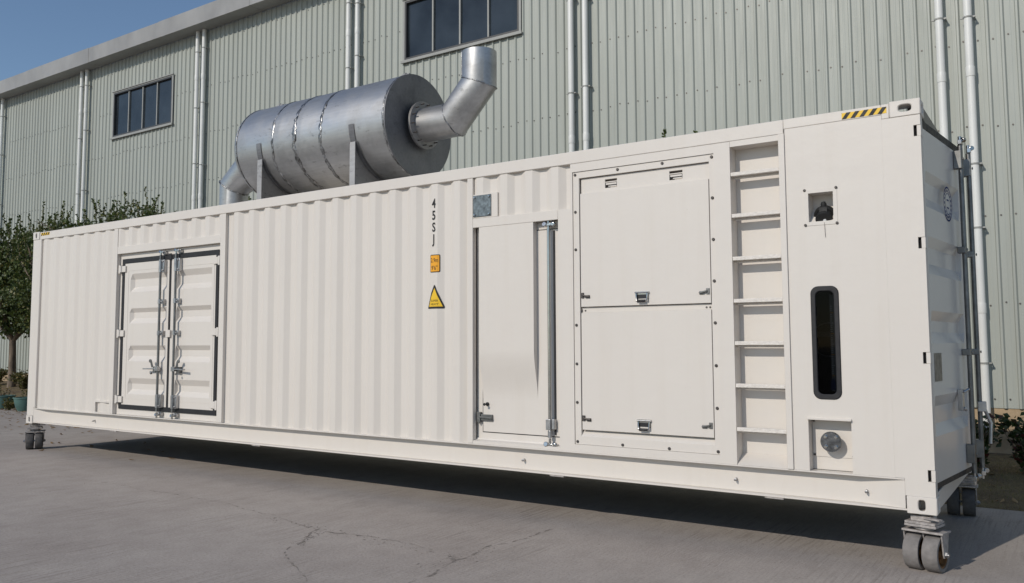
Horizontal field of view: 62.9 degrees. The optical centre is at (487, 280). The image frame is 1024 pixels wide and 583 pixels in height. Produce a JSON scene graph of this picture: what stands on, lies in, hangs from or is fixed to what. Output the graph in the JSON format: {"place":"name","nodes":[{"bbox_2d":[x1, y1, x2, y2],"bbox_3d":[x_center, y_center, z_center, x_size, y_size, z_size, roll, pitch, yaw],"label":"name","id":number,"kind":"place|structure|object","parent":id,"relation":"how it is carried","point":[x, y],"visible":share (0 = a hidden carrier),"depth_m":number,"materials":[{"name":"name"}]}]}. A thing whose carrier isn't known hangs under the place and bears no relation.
{"place":"outdoors","nodes":[
{"label":"outdoors","id":0,"kind":"place"},
{"bbox_2d":[0,0,215,80],"label":"sky","id":1,"kind":"structure","parent":0,"point":[33,33],"materials":[{"name":"blue"}]},
{"bbox_2d":[39,471,845,579],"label":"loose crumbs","id":2,"kind":"object","parent":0,"point":[378,537],"visible":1,"depth_m":6.65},
{"bbox_2d":[0,409,1023,582],"bbox_3d":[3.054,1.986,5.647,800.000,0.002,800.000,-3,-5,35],"label":"concrete pavement","id":3,"kind":"structure","parent":0,"point":[168,521],"depth_m":7.20,"materials":[{"name":"grey concrete"}]},
{"bbox_2d":[0,385,15,408],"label":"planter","id":4,"kind":"object","parent":3,"relation":"on","point":[9,396],"visible":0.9,"depth_m":20.62,"materials":[{"name":"ceramic"}]},
{"bbox_2d":[1,398,14,409],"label":"bush","id":5,"kind":"object","parent":3,"relation":"on","point":[8,404],"visible":0.77,"depth_m":20.20,"materials":[{"name":"green plant"}]},
{"bbox_2d":[13,390,27,410],"bbox_3d":[-11.045,2.800,19.990,0.525,0.612,0.525,-3,-5,35],"label":"planter","id":6,"kind":"object","parent":3,"relation":"on","point":[20,403],"visible":0.51,"depth_m":19.79,"materials":[{"name":"plastic"}]},
{"bbox_2d":[23,98,992,572],"bbox_3d":[-1.192,0.695,10.192,12.540,3.290,2.557,-3,-5,35],"label":"generator container","id":7,"kind":"object","parent":3,"relation":"on","point":[777,310],"visible":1,"depth_m":7.31,"materials":[{"name":"white metal"}]},
{"bbox_2d":[114,250,169,417],"bbox_3d":[-4.606,0.705,11.123,1.125,2.176,0.137,-3,-5,35],"label":"cargo door","id":8,"kind":"structure","parent":7,"relation":"in","point":[146,298],"depth_m":11.13,"materials":[{"name":"white paint"}]},
{"bbox_2d":[168,248,219,418],"bbox_3d":[-3.696,0.655,10.490,1.015,2.176,0.137,-3,-5,35],"label":"cargo door","id":9,"kind":"structure","parent":7,"relation":"in","point":[193,281],"depth_m":10.55,"materials":[{"name":"white paint"}]},
{"bbox_2d":[219,46,497,204],"bbox_3d":[-1.910,-1.709,10.884,4.860,1.728,1.266,-3,-5,35],"label":"exhaust silencer","id":10,"kind":"object","parent":7,"relation":"on","point":[406,125],"visible":0.88,"depth_m":10.12,"materials":[{"name":"metal"}]},
{"bbox_2d":[477,221,559,446],"bbox_3d":[0.270,0.484,7.752,0.912,2.070,0.080,-3,-5,35],"label":"service door","id":11,"kind":"structure","parent":7,"relation":"in","point":[519,282],"depth_m":7.72,"materials":[{"name":"white paint"}]},
{"bbox_2d":[810,286,841,399],"bbox_3d":[2.498,0.455,6.158,0.199,0.833,0.028,-3,-5,35],"label":"sight window","id":12,"kind":"structure","parent":7,"relation":"in","point":[825,318],"depth_m":6.16,"materials":[{"name":"black glass"}]},
{"bbox_2d":[922,121,981,488],"bbox_3d":[3.469,0.192,6.255,0.156,2.730,1.149,-4,-6,41],"label":"end door","id":13,"kind":"structure","parent":7,"relation":"in","point":[954,411],"depth_m":6.34,"materials":[{"name":"white paint"}]},
{"bbox_2d":[962,145,992,478],"bbox_3d":[4.178,0.264,7.214,0.193,2.730,1.149,-2,-5,27],"label":"end door","id":14,"kind":"structure","parent":7,"relation":"in","point":[981,405],"depth_m":6.82,"materials":[{"name":"white paint"}]},
{"bbox_2d":[0,388,1017,502],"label":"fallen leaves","id":15,"kind":"object","parent":3,"relation":"on","point":[1002,500],"visible":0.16,"depth_m":14.29,"materials":[{"name":"brown plant"}]},
{"bbox_2d":[0,0,1023,453],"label":"metal shed","id":16,"kind":"structure","parent":3,"relation":"on","point":[164,108],"depth_m":15.92,"materials":[{"name":"metal"}]},
{"bbox_2d":[110,73,173,139],"bbox_3d":[-9.751,-4.881,23.640,2.980,1.430,0.130,-3,-5,35],"label":"window","id":17,"kind":"structure","parent":16,"relation":"in","point":[147,105],"depth_m":23.64,"materials":[{"name":"blue glass"}]},
{"bbox_2d":[400,0,521,63],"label":"window","id":18,"kind":"structure","parent":16,"relation":"in","point":[431,28],"depth_m":17.39,"materials":[{"name":"blue glass"}]},
{"bbox_2d":[0,381,1023,510],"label":"soil planting bed","id":19,"kind":"structure","parent":3,"relation":"on","point":[987,502],"depth_m":9.10,"materials":[{"name":"soil"}]},
{"bbox_2d":[0,367,7,381],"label":"bush","id":20,"kind":"object","parent":19,"relation":"on","point":[3,372],"visible":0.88,"depth_m":25.07,"materials":[{"name":"green plant"}]},
{"bbox_2d":[7,370,27,388],"bbox_3d":[-13.130,2.829,23.779,0.864,0.634,0.955,-3,-5,35],"label":"bush","id":21,"kind":"object","parent":19,"relation":"on","point":[20,379],"visible":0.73,"depth_m":23.58,"materials":[{"name":"green plant"}]},
{"bbox_2d":[0,213,49,387],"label":"tree","id":22,"kind":"object","parent":19,"relation":"on","point":[8,330],"visible":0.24,"depth_m":24.18,"materials":[{"name":"green plant"}]},
{"bbox_2d":[0,201,92,333],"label":"tree","id":23,"kind":"object","parent":19,"relation":"on","point":[24,264],"visible":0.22,"depth_m":21.74,"materials":[{"name":"green plant"}]},
{"bbox_2d":[82,186,176,224],"bbox_3d":[-8.647,0.348,20.501,3.203,5.400,3.177,1,-5,-17],"label":"tree","id":24,"kind":"object","parent":19,"relation":"on","point":[113,216],"visible":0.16,"depth_m":20.29,"materials":[{"name":"green plant"}]},
{"bbox_2d":[2,381,1023,509],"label":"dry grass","id":25,"kind":"structure","parent":19,"relation":"on","point":[1005,461],"depth_m":9.10,"materials":[{"name":"beige plant"}]},
{"bbox_2d":[975,413,1001,472],"bbox_3d":[5.711,1.908,9.850,0.643,0.738,0.660,-3,-5,35],"label":"shrub","id":26,"kind":"object","parent":19,"relation":"on","point":[986,436],"visible":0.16,"depth_m":9.75,"materials":[{"name":"green plant"}]},
{"bbox_2d":[993,412,1023,472],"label":"shrub","id":27,"kind":"object","parent":19,"relation":"on","point":[1007,423],"visible":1,"depth_m":9.74,"materials":[{"name":"green plant"}]}
]}

